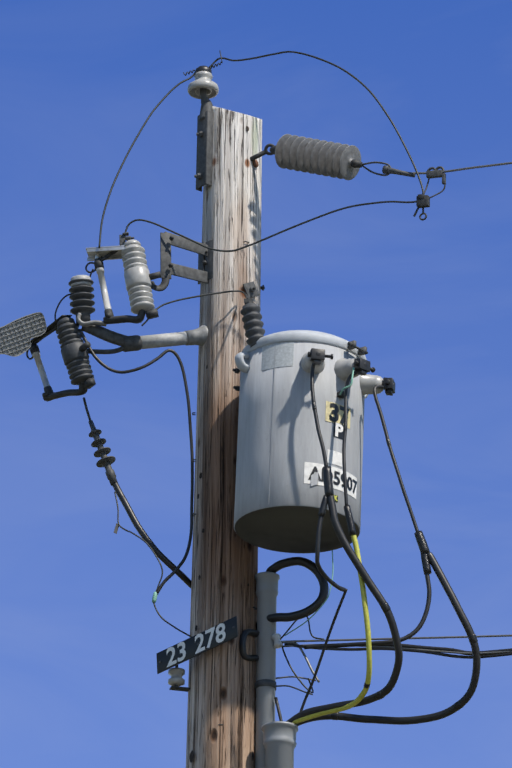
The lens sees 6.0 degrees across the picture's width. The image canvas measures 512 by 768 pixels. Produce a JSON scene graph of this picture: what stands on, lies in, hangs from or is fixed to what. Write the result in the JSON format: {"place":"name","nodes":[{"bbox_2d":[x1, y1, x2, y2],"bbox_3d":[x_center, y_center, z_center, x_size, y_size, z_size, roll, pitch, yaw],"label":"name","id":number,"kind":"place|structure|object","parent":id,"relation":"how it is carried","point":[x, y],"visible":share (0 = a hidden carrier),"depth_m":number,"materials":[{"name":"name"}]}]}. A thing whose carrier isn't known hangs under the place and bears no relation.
{"place":"outdoors","nodes":[
{"label":"outdoors","id":0,"kind":"place"},
{"bbox_2d":[79,341,90,351],"bbox_3d":[-0.639,-0.112,17.276,0.106,0.058,0.122,1,-24,0],"label":"stud","id":1,"kind":"object","parent":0,"point":[86,345],"visible":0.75,"depth_m":17.23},
{"bbox_2d":[0,0,511,767],"label":"sky","id":2,"kind":"structure","parent":0,"point":[429,301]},
{"bbox_2d":[282,644,511,653],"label":"cable","id":3,"kind":"object","parent":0,"point":[424,650],"visible":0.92,"depth_m":16.64,"materials":[{"name":"metal"}]},
{"bbox_2d":[284,634,511,641],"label":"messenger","id":4,"kind":"object","parent":3,"relation":"attached to","point":[441,637],"visible":0.96,"depth_m":16.73,"materials":[{"name":"metal"}]},
{"bbox_2d":[271,633,282,648],"bbox_3d":[0.074,0.894,16.891,0.043,0.052,0.036,1,-24,0],"label":"spool","id":5,"kind":"object","parent":4,"relation":"attached to","point":[276,637],"visible":0.98,"depth_m":16.88,"materials":[{"name":"white ceramic"}]},
{"bbox_2d":[281,646,313,692],"bbox_3d":[0.141,0.983,16.834,0.119,0.192,0.018,-3,-24,9],"label":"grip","id":6,"kind":"object","parent":4,"relation":"attached to","point":[300,681],"visible":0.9,"depth_m":16.82,"materials":[{"name":"grey metal"}]},
{"bbox_2d":[276,676,315,680],"bbox_3d":[0.138,1.021,16.821,0.142,0.022,0.010,-3,-24,8],"label":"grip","id":7,"kind":"object","parent":6,"relation":"attached to","point":[293,677],"visible":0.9,"depth_m":16.82,"materials":[{"name":"metal"}]},
{"bbox_2d":[281,641,319,682],"bbox_3d":[0.149,0.961,16.835,0.151,0.169,0.016,-6,-25,15],"label":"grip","id":8,"kind":"object","parent":4,"relation":"attached to","point":[308,663],"visible":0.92,"depth_m":16.83,"materials":[{"name":"metal"}]},
{"bbox_2d":[280,617,323,639],"bbox_3d":[0.157,0.846,16.893,0.162,0.102,0.016,-3,-24,9],"label":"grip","id":9,"kind":"object","parent":4,"relation":"attached to","point":[309,630],"visible":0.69,"depth_m":16.89,"materials":[{"name":"grey metal"}]},
{"bbox_2d":[285,550,333,635],"bbox_3d":[0.181,0.724,16.832,0.012,0.244,0.260,19,-30,-35],"label":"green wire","id":10,"kind":"object","parent":4,"relation":"attached to","point":[324,601],"visible":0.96,"depth_m":16.77,"materials":[{"name":"teal"}]},
{"bbox_2d":[284,643,511,658],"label":"service drop","id":11,"kind":"object","parent":4,"relation":"attached to","point":[410,650],"visible":0.85,"depth_m":16.69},
{"bbox_2d":[304,642,511,655],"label":"service drop","id":12,"kind":"object","parent":4,"relation":"attached to","point":[352,644],"visible":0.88,"depth_m":16.70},
{"label":"ground","id":13,"kind":"structure","parent":0,"visible":0},
{"bbox_2d":[186,106,261,767],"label":"pole","id":14,"kind":"object","parent":13,"relation":"on","point":[221,681],"visible":0.69,"depth_m":17.13,"materials":[{"name":"brown wood"}]},
{"bbox_2d":[112,482,190,587],"bbox_3d":[-0.326,0.528,17.158,0.380,0.399,0.126,11,-26,-22],"label":"riser cable","id":15,"kind":"object","parent":14,"relation":"attached to","point":[168,563],"visible":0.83,"depth_m":17.09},
{"bbox_2d":[88,420,117,485],"bbox_3d":[-0.543,0.244,17.259,0.112,0.254,0.072,1,-24,0],"label":"cable termination","id":16,"kind":"object","parent":15,"relation":"on","point":[105,461],"visible":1,"depth_m":17.25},
{"bbox_2d":[83,397,90,420],"bbox_3d":[-0.603,0.091,17.334,0.035,0.093,0.009,1,-24,0],"label":"cable lead","id":17,"kind":"object","parent":16,"relation":"on","point":[86,408],"visible":1,"depth_m":17.33,"materials":[{"name":"metal"}]},
{"bbox_2d":[114,492,191,636],"bbox_3d":[-0.358,0.624,17.023,0.303,0.570,0.070,-2,-24,6],"label":"ground wire","id":18,"kind":"object","parent":14,"relation":"attached to","point":[162,618],"visible":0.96,"depth_m":16.99,"materials":[{"name":"grey"}]},
{"bbox_2d":[140,332,187,348],"bbox_3d":[-0.322,-0.157,17.343,0.264,0.110,0.048,8,-25,-16],"label":"support arm","id":19,"kind":"object","parent":14,"relation":"attached to","point":[165,340],"visible":0.67,"depth_m":17.32},
{"bbox_2d":[26,325,95,401],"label":"fuse cutout fittings","id":20,"kind":"object","parent":19,"relation":"attached to","point":[48,394],"visible":0.9,"depth_m":17.35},
{"bbox_2d":[0,313,45,355],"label":"wildlife guard","id":21,"kind":"object","parent":20,"relation":"attached to","point":[22,332],"visible":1,"depth_m":17.34,"materials":[{"name":"plastic"}]},
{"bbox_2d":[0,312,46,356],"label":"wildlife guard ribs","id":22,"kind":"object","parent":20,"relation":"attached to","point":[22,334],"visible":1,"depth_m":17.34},
{"bbox_2d":[32,352,49,386],"bbox_3d":[-0.768,-0.040,17.430,0.082,0.182,0.028,-3,-24,9],"label":"fuse tube","id":23,"kind":"object","parent":20,"relation":"attached to","point":[40,366],"visible":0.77,"depth_m":17.43,"materials":[{"name":"white plastic"}]},
{"bbox_2d":[31,315,71,342],"bbox_3d":[-0.748,-0.190,17.413,0.043,0.043,0.262,16,-28,-31],"label":"cutout top arm","id":24,"kind":"object","parent":20,"relation":"attached to","point":[51,325],"visible":0.42,"depth_m":17.37},
{"bbox_2d":[54,293,73,323],"bbox_3d":[-0.690,-0.271,17.345,0.090,0.097,0.026,-21,-32,39],"label":"jumper","id":25,"kind":"object","parent":20,"relation":"on","point":[59,304],"visible":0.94,"depth_m":17.35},
{"bbox_2d":[57,317,74,327],"bbox_3d":[-0.678,-0.218,17.329,0.066,0.038,0.065,1,-24,0],"label":"insulator cap","id":26,"kind":"object","parent":20,"relation":"attached to","point":[64,320],"visible":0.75,"depth_m":17.30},
{"bbox_2d":[56,321,93,384],"bbox_3d":[-0.645,-0.111,17.292,0.143,0.234,0.090,10,-25,-19],"label":"cutout insulator","id":27,"kind":"object","parent":20,"relation":"attached to","point":[75,358],"visible":0.96,"depth_m":17.26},
{"bbox_2d":[68,278,94,325],"bbox_3d":[-0.622,-0.298,17.340,0.098,0.176,0.102,1,-24,0],"label":"arrester","id":28,"kind":"object","parent":20,"relation":"on","point":[82,302],"visible":0.94,"depth_m":17.32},
{"bbox_2d":[70,275,91,287],"bbox_3d":[-0.625,-0.362,17.363,0.077,0.046,0.077,1,-24,0],"label":"arrester cap","id":29,"kind":"object","parent":28,"relation":"attached to","point":[80,282],"visible":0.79,"depth_m":17.33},
{"bbox_2d":[81,325,141,353],"bbox_3d":[-0.514,-0.167,17.308,0.218,0.122,0.074,1,-24,0],"label":"bracket fork","id":30,"kind":"object","parent":19,"relation":"attached to","point":[129,343],"visible":0.94,"depth_m":17.29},
{"bbox_2d":[79,329,193,593],"bbox_3d":[-0.425,0.267,17.110,0.427,0.992,0.050,5,-24,-9],"label":"ground lead","id":31,"kind":"object","parent":19,"relation":"hanging from","point":[177,568],"visible":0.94,"depth_m":17.21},
{"bbox_2d":[168,667,184,685],"bbox_3d":[-0.277,1.019,16.889,0.058,0.060,0.058,1,-24,0],"label":"spool insulator","id":32,"kind":"object","parent":14,"relation":"attached to","point":[176,674],"visible":0.98,"depth_m":16.87,"materials":[{"name":"grey ceramic"}]},
{"bbox_2d":[151,236,207,290],"bbox_3d":[-0.267,-0.415,17.382,0.249,0.221,0.062,15,-28,-29],"label":"cutout bracket hook","id":33,"kind":"object","parent":14,"relation":"attached to","point":[163,285],"visible":0.96,"depth_m":17.32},
{"bbox_2d":[85,250,158,323],"bbox_3d":[-0.479,-0.353,17.318,0.274,0.310,0.056,-5,-25,13],"label":"fuse cutout hardware","id":34,"kind":"object","parent":33,"relation":"hanging from","point":[109,318],"visible":1,"depth_m":17.25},
{"bbox_2d":[76,313,106,326],"bbox_3d":[-0.586,-0.228,17.290,0.110,0.050,0.026,1,-24,0],"label":"loadbreak hook","id":35,"kind":"object","parent":34,"relation":"attached to","point":[87,323],"visible":1,"depth_m":17.28,"materials":[{"name":"metal"}]},
{"bbox_2d":[96,267,110,309],"bbox_3d":[-0.542,-0.328,17.324,0.068,0.211,0.027,-4,-25,12],"label":"fuse tube","id":36,"kind":"object","parent":34,"relation":"attached to","point":[102,283],"visible":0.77,"depth_m":17.32,"materials":[{"name":"white plastic"}]},
{"bbox_2d":[141,290,247,325],"bbox_3d":[-0.165,-0.280,17.273,0.426,0.181,0.235,-10,-26,23],"label":"jumper to bushing","id":37,"kind":"object","parent":34,"relation":"attached to","point":[244,293],"visible":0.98,"depth_m":17.30,"materials":[{"name":"grey metal"}]},
{"bbox_2d":[121,244,154,313],"bbox_3d":[-0.421,-0.374,17.311,0.125,0.267,0.095,1,-24,0],"label":"cutout insulator","id":38,"kind":"object","parent":33,"relation":"attached to","point":[138,283],"visible":0.96,"depth_m":17.27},
{"bbox_2d":[86,245,124,260],"bbox_3d":[-0.530,-0.462,17.380,0.165,0.050,0.055,-5,-25,12],"label":"cutout hood","id":39,"kind":"object","parent":38,"relation":"attached to","point":[93,253],"visible":0.83,"depth_m":17.38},
{"bbox_2d":[124,239,140,246],"bbox_3d":[-0.443,-0.495,17.371,0.066,0.032,0.066,1,-24,0],"label":"insulator cap","id":40,"kind":"object","parent":38,"relation":"on","point":[129,242],"visible":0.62,"depth_m":17.35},
{"bbox_2d":[149,271,161,279],"bbox_3d":[-0.366,-0.384,17.300,0.060,0.033,0.037,1,-24,0],"label":"stud","id":41,"kind":"object","parent":38,"relation":"attached to","point":[155,275],"visible":0.61,"depth_m":17.29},
{"bbox_2d":[169,665,189,691],"bbox_3d":[-0.242,1.026,16.902,0.114,0.090,0.030,7,-25,-14],"label":"spool clevis","id":42,"kind":"object","parent":14,"relation":"attached to","point":[179,688],"visible":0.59,"depth_m":16.87,"materials":[{"name":"metal"}]},
{"bbox_2d":[160,232,213,283],"bbox_3d":[-0.244,-0.448,17.419,0.085,0.204,0.214,-19,-31,37],"label":"mounting bracket","id":43,"kind":"object","parent":14,"relation":"attached to","point":[202,273],"visible":0.96,"depth_m":17.43,"materials":[{"name":"metal"}]},
{"bbox_2d":[184,325,207,345],"bbox_3d":[-0.210,-0.172,17.396,0.105,0.087,0.090,1,-24,0],"label":"bracket base","id":44,"kind":"object","parent":14,"relation":"attached to","point":[198,336],"visible":0.83,"depth_m":17.36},
{"bbox_2d":[156,616,237,673],"bbox_3d":[-0.205,0.905,16.833,0.317,0.164,0.006,-11,-27,25],"label":"sign plate","id":45,"kind":"object","parent":14,"relation":"attached to","point":[190,649],"visible":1,"depth_m":16.83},
{"bbox_2d":[166,642,185,666],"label":"number digits","id":46,"kind":"object","parent":45,"relation":"attached to","point":[182,650],"visible":1,"depth_m":16.85,"materials":[{"name":"white paint"}]},
{"bbox_2d":[195,623,225,653],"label":"number digits","id":47,"kind":"object","parent":45,"relation":"attached to","point":[218,633],"visible":1,"depth_m":16.81,"materials":[{"name":"white paint"}]},
{"bbox_2d":[196,110,213,191],"bbox_3d":[-0.187,-0.848,17.668,0.061,0.302,0.066,1,-24,0],"label":"mounting bracket","id":48,"kind":"object","parent":14,"relation":"attached to","point":[204,157],"visible":0.85,"depth_m":17.65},
{"bbox_2d":[98,72,194,248],"bbox_3d":[-0.389,-0.818,17.584,0.367,0.793,0.021,9,-25,-18],"label":"jumper","id":49,"kind":"object","parent":48,"relation":"attached to","point":[142,127],"visible":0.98,"depth_m":17.57,"materials":[{"name":"rubber"}]},
{"bbox_2d":[194,131,201,178],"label":"bolts","id":50,"kind":"object","parent":48,"relation":"attached to","point":[198,176],"visible":0.98,"depth_m":17.61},
{"bbox_2d":[199,88,212,121],"bbox_3d":[-0.179,-1.033,17.755,0.059,0.167,0.059,1,-24,0],"label":"pin neck","id":51,"kind":"object","parent":48,"relation":"attached to","point":[206,104],"visible":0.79,"depth_m":17.73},
{"bbox_2d":[188,71,218,98],"bbox_3d":[-0.193,-1.102,17.773,0.114,0.082,0.114,1,-24,0],"label":"pin insulator","id":52,"kind":"object","parent":51,"relation":"on","point":[203,79],"visible":0.9,"depth_m":17.75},
{"bbox_2d":[195,66,211,73],"bbox_3d":[-0.192,-1.143,17.791,0.060,0.034,0.062,1,-24,0],"label":"cap","id":53,"kind":"object","parent":52,"relation":"on","point":[203,68],"visible":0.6,"depth_m":17.77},
{"bbox_2d":[209,51,423,193],"bbox_3d":[0.217,-0.917,17.520,0.854,0.741,0.044,-10,-26,22],"label":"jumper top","id":54,"kind":"object","parent":48,"relation":"attached to","point":[370,92],"visible":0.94,"depth_m":17.57,"materials":[{"name":"rubber"}]},
{"bbox_2d":[124,201,415,251],"bbox_3d":[0.062,-0.556,17.297,1.089,0.148,0.041,-4,-25,11],"label":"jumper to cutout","id":55,"kind":"object","parent":54,"relation":"attached to","point":[246,246],"visible":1,"depth_m":17.30,"materials":[{"name":"rubber"}]},
{"bbox_2d":[119,232,133,244],"bbox_3d":[-0.462,-0.519,17.381,0.054,0.049,0.032,1,-24,0],"label":"terminal connector","id":56,"kind":"object","parent":55,"relation":"attached to","point":[124,238],"visible":0.92,"depth_m":17.38,"materials":[{"name":"metal"}]},
{"bbox_2d":[413,178,445,220],"bbox_3d":[0.615,-0.661,17.206,0.116,0.186,0.044,1,-24,0],"label":"hot line clamp","id":57,"kind":"object","parent":55,"relation":"attached to","point":[422,201],"visible":1,"depth_m":17.19,"materials":[{"name":"metal"}]},
{"bbox_2d":[426,166,445,184],"bbox_3d":[0.639,-0.739,17.245,0.072,0.076,0.016,-10,-26,22],"label":"wire clamp","id":58,"kind":"object","parent":57,"relation":"attached to","point":[435,173],"visible":1,"depth_m":17.24,"materials":[{"name":"metal"}]},
{"bbox_2d":[189,126,253,762],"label":"pole knots","id":59,"kind":"object","parent":14,"relation":"attached to","point":[191,756],"visible":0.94,"depth_m":16.92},
{"bbox_2d":[192,241,264,724],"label":"pole staples","id":60,"kind":"object","parent":14,"relation":"attached to","point":[262,287],"visible":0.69,"depth_m":17.32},
{"bbox_2d":[239,629,259,660],"bbox_3d":[-0.024,0.906,16.876,0.086,0.123,0.033,22,-32,-39],"label":"cable loop","id":61,"kind":"object","parent":14,"relation":"attached to","point":[242,641],"visible":0.98,"depth_m":16.85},
{"bbox_2d":[243,281,258,297],"bbox_3d":[-0.011,-0.341,17.423,0.075,0.074,0.029,20,-30,-37],"label":"clamp","id":62,"kind":"object","parent":14,"relation":"attached to","point":[250,289],"visible":0.96,"depth_m":17.42,"materials":[{"name":"metal"}]},
{"bbox_2d":[250,144,273,160],"bbox_3d":[0.001,-0.831,17.647,0.154,0.063,0.030,-11,-26,24],"label":"eye bolt","id":63,"kind":"object","parent":14,"relation":"attached to","point":[259,154],"visible":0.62,"depth_m":17.63,"materials":[{"name":"metal"}]},
{"bbox_2d":[275,134,360,179],"bbox_3d":[0.217,-0.816,17.501,0.339,0.234,0.127,-14,-28,30],"label":"strain insulator","id":64,"kind":"object","parent":63,"relation":"attached to","point":[313,156],"visible":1,"depth_m":17.46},
{"bbox_2d":[350,159,362,167],"bbox_3d":[0.358,-0.790,17.406,0.048,0.032,0.030,1,-24,0],"label":"insulator end fitting","id":65,"kind":"object","parent":64,"relation":"attached to","point":[355,163],"visible":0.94,"depth_m":17.39,"materials":[{"name":"metal"}]},
{"bbox_2d":[362,161,414,176],"bbox_3d":[0.470,-0.762,17.343,0.217,0.098,0.032,-11,-27,25],"label":"dead-end clamp","id":66,"kind":"object","parent":65,"relation":"attached to","point":[387,170],"visible":1,"depth_m":17.33,"materials":[{"name":"metal"}]},
{"bbox_2d":[410,162,511,173],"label":"span conductor","id":67,"kind":"object","parent":66,"relation":"attached to","point":[474,167],"visible":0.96,"depth_m":17.18,"materials":[{"name":"metal"}]},
{"bbox_2d":[255,679,275,690],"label":"conduit straps","id":68,"kind":"object","parent":14,"relation":"attached to","point":[265,682],"visible":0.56,"depth_m":16.83,"materials":[{"name":"metal"}]},
{"bbox_2d":[276,685,312,694],"bbox_3d":[0.133,1.059,16.804,0.132,0.042,0.010,-3,-24,8],"label":"wire","id":69,"kind":"object","parent":68,"relation":"attached to","point":[292,687],"visible":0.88,"depth_m":16.81,"materials":[{"name":"grey metal"}]},
{"bbox_2d":[255,572,279,767],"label":"conduit","id":70,"kind":"object","parent":14,"relation":"attached to","point":[267,592],"visible":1,"depth_m":16.87,"materials":[{"name":"plastic"}]},
{"bbox_2d":[256,557,328,629],"bbox_3d":[0.113,0.732,16.951,0.295,0.267,0.076,-13,-28,29],"label":"loop cable","id":71,"kind":"object","parent":14,"relation":"attached to","point":[315,605],"visible":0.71,"depth_m":16.90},
{"bbox_2d":[234,341,364,537],"bbox_3d":[0.154,0.223,16.976,0.456,0.632,0.440,1,-24,0],"label":"transformer tank","id":72,"kind":"object","parent":14,"relation":"attached to","point":[296,446],"visible":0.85,"depth_m":16.81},
{"bbox_2d":[232,368,239,390],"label":"bolts","id":73,"kind":"object","parent":72,"relation":"attached to","point":[237,371],"visible":0.94,"depth_m":17.09,"materials":[{"name":"metal"}]},
{"bbox_2d":[235,352,249,372],"bbox_3d":[-0.047,-0.080,16.987,0.051,0.075,0.038,13,-27,-25],"label":"lifting lug","id":74,"kind":"object","parent":72,"relation":"attached to","point":[242,365],"visible":1,"depth_m":16.97,"materials":[{"name":"paint"}]},
{"bbox_2d":[240,303,264,347],"bbox_3d":[-0.009,-0.203,17.026,0.094,0.165,0.072,1,-24,0],"label":"transformer bushing","id":75,"kind":"object","parent":72,"relation":"on","point":[253,325],"visible":0.88,"depth_m":17.01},
{"bbox_2d":[244,298,253,303],"bbox_3d":[-0.026,-0.285,17.062,0.035,0.037,0.024,1,-24,0],"label":"bushing terminal","id":76,"kind":"object","parent":75,"relation":"attached to","point":[247,300],"visible":0.58,"depth_m":17.06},
{"bbox_2d":[268,344,275,503],"bbox_3d":[0.056,0.137,16.797,0.018,0.605,0.001,1,-24,0],"label":"tank seam","id":77,"kind":"object","parent":72,"relation":"attached to","point":[272,422],"visible":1,"depth_m":16.80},
{"bbox_2d":[261,342,293,370],"bbox_3d":[0.073,-0.098,16.904,0.124,0.096,0.010,-10,-26,23],"label":"label plate","id":78,"kind":"object","parent":72,"relation":"attached to","point":[283,352],"visible":1,"depth_m":16.90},
{"bbox_2d":[234,506,358,552],"bbox_3d":[0.142,0.496,16.855,0.434,0.035,0.434,1,-24,0],"label":"transformer bottom","id":79,"kind":"object","parent":72,"relation":"attached to","point":[289,529],"visible":0.75,"depth_m":16.91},
{"bbox_2d":[242,330,366,359],"bbox_3d":[0.167,-0.094,17.117,0.451,0.090,0.451,1,-24,0],"label":"tank lid","id":80,"kind":"object","parent":72,"relation":"on","point":[305,336],"visible":0.27,"depth_m":16.93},
{"bbox_2d":[301,352,324,373],"bbox_3d":[0.197,-0.084,16.845,0.087,0.087,0.093,1,-24,0],"label":"bushing","id":81,"kind":"object","parent":72,"relation":"attached to","point":[306,363],"visible":0.4,"depth_m":16.84,"materials":[{"name":"grey ceramic"}]},
{"bbox_2d":[311,472,317,485],"bbox_3d":[0.202,0.326,16.693,0.026,0.059,0.006,1,-24,0],"label":"label tear","id":82,"kind":"object","parent":72,"relation":"attached to","point":[314,478],"visible":1,"depth_m":16.69,"materials":[{"name":"paper"}]},
{"bbox_2d":[304,462,356,498],"bbox_3d":[0.266,0.329,16.744,0.225,0.085,0.031,17,-28,-31],"label":"label","id":83,"kind":"object","parent":72,"relation":"attached to","point":[308,467],"visible":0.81,"depth_m":16.73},
{"bbox_2d":[309,466,356,492],"bbox_3d":[0.273,0.330,16.746,0.214,0.055,0.027,18,-29,-33],"label":"serial number lettering","id":84,"kind":"object","parent":83,"relation":"on","point":[314,470],"visible":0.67,"depth_m":16.74},
{"bbox_2d":[327,449,341,466],"bbox_3d":[0.274,0.256,16.762,0.065,0.052,0.003,16,-28,-31],"label":"blank sticker","id":85,"kind":"object","parent":72,"relation":"attached to","point":[334,457],"visible":0.94,"depth_m":16.76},
{"bbox_2d":[325,401,350,428],"bbox_3d":[0.287,0.107,16.837,0.109,0.078,0.008,18,-29,-33],"label":"label","id":86,"kind":"object","parent":72,"relation":"attached to","point":[329,411],"visible":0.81,"depth_m":16.83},
{"bbox_2d":[329,403,349,424],"bbox_3d":[0.289,0.107,16.838,0.071,0.071,0.053,1,-24,0],"label":"label text","id":87,"kind":"object","parent":86,"relation":"on","point":[335,413],"visible":0.96,"depth_m":16.83},
{"bbox_2d":[333,422,342,438],"bbox_3d":[0.286,0.162,16.810,0.044,0.056,0.002,18,-29,-33],"label":"label","id":88,"kind":"object","parent":72,"relation":"attached to","point":[340,435],"visible":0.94,"depth_m":16.81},
{"bbox_2d":[335,423,342,436],"bbox_3d":[0.289,0.161,16.810,0.036,0.052,0.001,17,-29,-33],"label":"label text","id":89,"kind":"object","parent":72,"relation":"attached to","point":[337,430],"visible":0.97,"depth_m":16.81},
{"bbox_2d":[334,358,358,380],"bbox_3d":[0.327,-0.057,16.895,0.086,0.087,0.090,20,-30,-37],"label":"bushing","id":90,"kind":"object","parent":72,"relation":"attached to","point":[343,367],"visible":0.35,"depth_m":16.88,"materials":[{"name":"grey ceramic"}]},
{"bbox_2d":[347,340,367,355],"bbox_3d":[0.356,-0.125,16.967,0.030,0.028,0.099,-18,-30,35],"label":"lid clamp","id":91,"kind":"object","parent":72,"relation":"attached to","point":[361,350],"visible":0.98,"depth_m":16.96,"materials":[{"name":"metal"}]},
{"bbox_2d":[359,374,383,395],"bbox_3d":[0.404,-0.002,17.011,0.090,0.087,0.086,-5,-25,13],"label":"bushing","id":92,"kind":"object","parent":72,"relation":"attached to","point":[368,382],"visible":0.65,"depth_m":16.98,"materials":[{"name":"grey ceramic"}]},
{"bbox_2d":[373,385,418,531],"bbox_3d":[0.485,0.253,16.809,0.152,0.592,0.082,-16,-29,33],"label":"transformer lead cable","id":93,"kind":"object","parent":92,"relation":"attached to","point":[393,456],"visible":0.98,"depth_m":16.79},
{"bbox_2d":[383,377,394,395],"bbox_3d":[0.464,0.016,16.999,0.047,0.058,0.089,-5,-25,13],"label":"terminal connector","id":94,"kind":"object","parent":93,"relation":"on","point":[389,384],"visible":1,"depth_m":16.97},
{"bbox_2d":[261,721,297,767],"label":"conduit","id":95,"kind":"object","parent":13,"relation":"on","point":[279,742],"visible":1,"depth_m":16.64,"materials":[{"name":"plastic"}]},
{"bbox_2d":[274,697,282,720],"bbox_3d":[0.093,1.265,16.716,0.068,0.402,0.018,-3,-24,9],"label":"wire","id":96,"kind":"object","parent":95,"relation":"attached to","point":[278,708],"visible":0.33,"depth_m":16.78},
{"bbox_2d":[286,495,402,722],"bbox_3d":[0.298,0.826,16.653,0.291,0.738,0.530,9,-25,-17],"label":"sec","id":97,"kind":"object","parent":95,"relation":"on","point":[387,689],"visible":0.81,"depth_m":16.47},
{"bbox_2d":[318,495,327,517],"bbox_3d":[0.230,0.417,16.545,0.038,0.080,0.024,1,-24,0],"label":"cable sleeve","id":98,"kind":"object","parent":97,"relation":"attached to","point":[323,506],"visible":1,"depth_m":16.54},
{"bbox_2d":[323,466,333,495],"bbox_3d":[0.247,0.335,16.581,0.039,0.112,0.032,1,-24,0],"label":"connector","id":99,"kind":"object","parent":97,"relation":"attached to","point":[328,482],"visible":0.96,"depth_m":16.57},
{"bbox_2d":[310,363,327,465],"bbox_3d":[0.216,0.101,16.696,0.073,0.424,0.026,-13,-27,28],"label":"transformer lead cable","id":100,"kind":"object","parent":99,"relation":"on","point":[325,461],"visible":0.92,"depth_m":16.68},
{"bbox_2d":[307,348,332,364],"bbox_3d":[0.223,-0.091,16.782,0.090,0.058,0.048,1,-24,0],"label":"terminal connector","id":101,"kind":"object","parent":100,"relation":"attached to","point":[317,356],"visible":1,"depth_m":16.77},
{"bbox_2d":[315,516,345,591],"bbox_3d":[0.252,0.579,16.588,0.034,0.208,0.238,-8,-26,20],"label":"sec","id":102,"kind":"object","parent":97,"relation":"attached to","point":[319,567],"visible":1,"depth_m":16.50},
{"bbox_2d":[292,535,371,723],"bbox_3d":[0.266,0.883,16.641,0.136,0.622,0.503,14,-27,-26],"label":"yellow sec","id":103,"kind":"object","parent":97,"relation":"attached to","point":[358,699],"visible":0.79,"depth_m":16.47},
{"bbox_2d":[344,505,355,536],"bbox_3d":[0.321,0.467,16.577,0.044,0.113,0.026,1,-24,0],"label":"cable sleeve","id":104,"kind":"object","parent":103,"relation":"on","point":[349,521],"visible":1,"depth_m":16.57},
{"bbox_2d":[342,370,357,504],"bbox_3d":[0.332,0.184,16.725,0.072,0.541,0.053,1,-24,0],"label":"transformer lead cable","id":105,"kind":"object","parent":104,"relation":"on","point":[344,441],"visible":0.96,"depth_m":16.70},
{"bbox_2d":[339,367,354,394],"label":"ground wire","id":106,"kind":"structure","parent":105,"relation":"attached to","point":[350,385],"depth_m":16.80,"materials":[{"name":"green metal"}]},
{"bbox_2d":[353,358,375,375],"bbox_3d":[0.373,-0.054,16.852,0.089,0.058,0.046,20,-30,-37],"label":"terminal connector","id":107,"kind":"object","parent":105,"relation":"attached to","point":[362,366],"visible":1,"depth_m":16.83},
{"bbox_2d":[375,691,383,699],"bbox_3d":[0.421,1.057,16.501,0.029,0.030,0.029,-18,-30,36],"label":"cable band","id":108,"kind":"object","parent":97,"relation":"attached to","point":[378,696],"visible":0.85,"depth_m":16.49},
{"bbox_2d":[380,602,390,611],"bbox_3d":[0.439,0.757,16.444,0.037,0.039,0.029,12,-26,-23],"label":"cable band","id":109,"kind":"object","parent":97,"relation":"attached to","point":[385,606],"visible":0.92,"depth_m":16.43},
{"bbox_2d":[298,552,480,725],"bbox_3d":[0.443,0.928,16.705,0.720,0.597,0.202,-13,-28,29],"label":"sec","id":110,"kind":"object","parent":97,"relation":"attached to","point":[469,631],"visible":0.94,"depth_m":16.59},
{"bbox_2d":[296,589,347,725],"bbox_3d":[0.231,0.940,16.680,0.026,0.415,0.299,16,-28,-31],"label":"wire","id":111,"kind":"object","parent":110,"relation":"attached to","point":[323,650],"visible":0.92,"depth_m":16.70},
{"bbox_2d":[331,712,338,719],"bbox_3d":[0.273,1.142,16.711,0.027,0.029,0.029,-4,-24,10],"label":"cable band","id":112,"kind":"object","parent":110,"relation":"attached to","point":[334,716],"visible":0.73,"depth_m":16.70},
{"bbox_2d":[371,573,431,645],"bbox_3d":[0.493,0.761,16.569,0.212,0.279,0.023,0,-24,3],"label":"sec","id":113,"kind":"object","parent":110,"relation":"attached to","point":[423,618],"visible":0.81,"depth_m":16.54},
{"bbox_2d":[421,552,431,574],"bbox_3d":[0.583,0.613,16.634,0.038,0.082,0.028,1,-24,0],"label":"tape","id":114,"kind":"object","parent":110,"relation":"attached to","point":[426,566],"visible":0.98,"depth_m":16.62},
{"bbox_2d":[414,531,429,552],"bbox_3d":[0.570,0.546,16.664,0.054,0.088,0.032,1,-24,0],"label":"connector","id":115,"kind":"object","parent":114,"relation":"on","point":[421,542],"visible":0.96,"depth_m":16.65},
{"bbox_2d":[453,700,463,710],"bbox_3d":[0.691,1.097,16.572,0.037,0.034,0.029,-16,-29,33],"label":"cable band","id":116,"kind":"object","parent":110,"relation":"attached to","point":[457,705],"visible":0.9,"depth_m":16.56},
{"bbox_2d":[468,634,477,643],"bbox_3d":[0.739,0.868,16.538,0.035,0.038,0.029,20,-30,-37],"label":"cable band","id":117,"kind":"object","parent":110,"relation":"attached to","point":[472,638],"visible":1,"depth_m":16.53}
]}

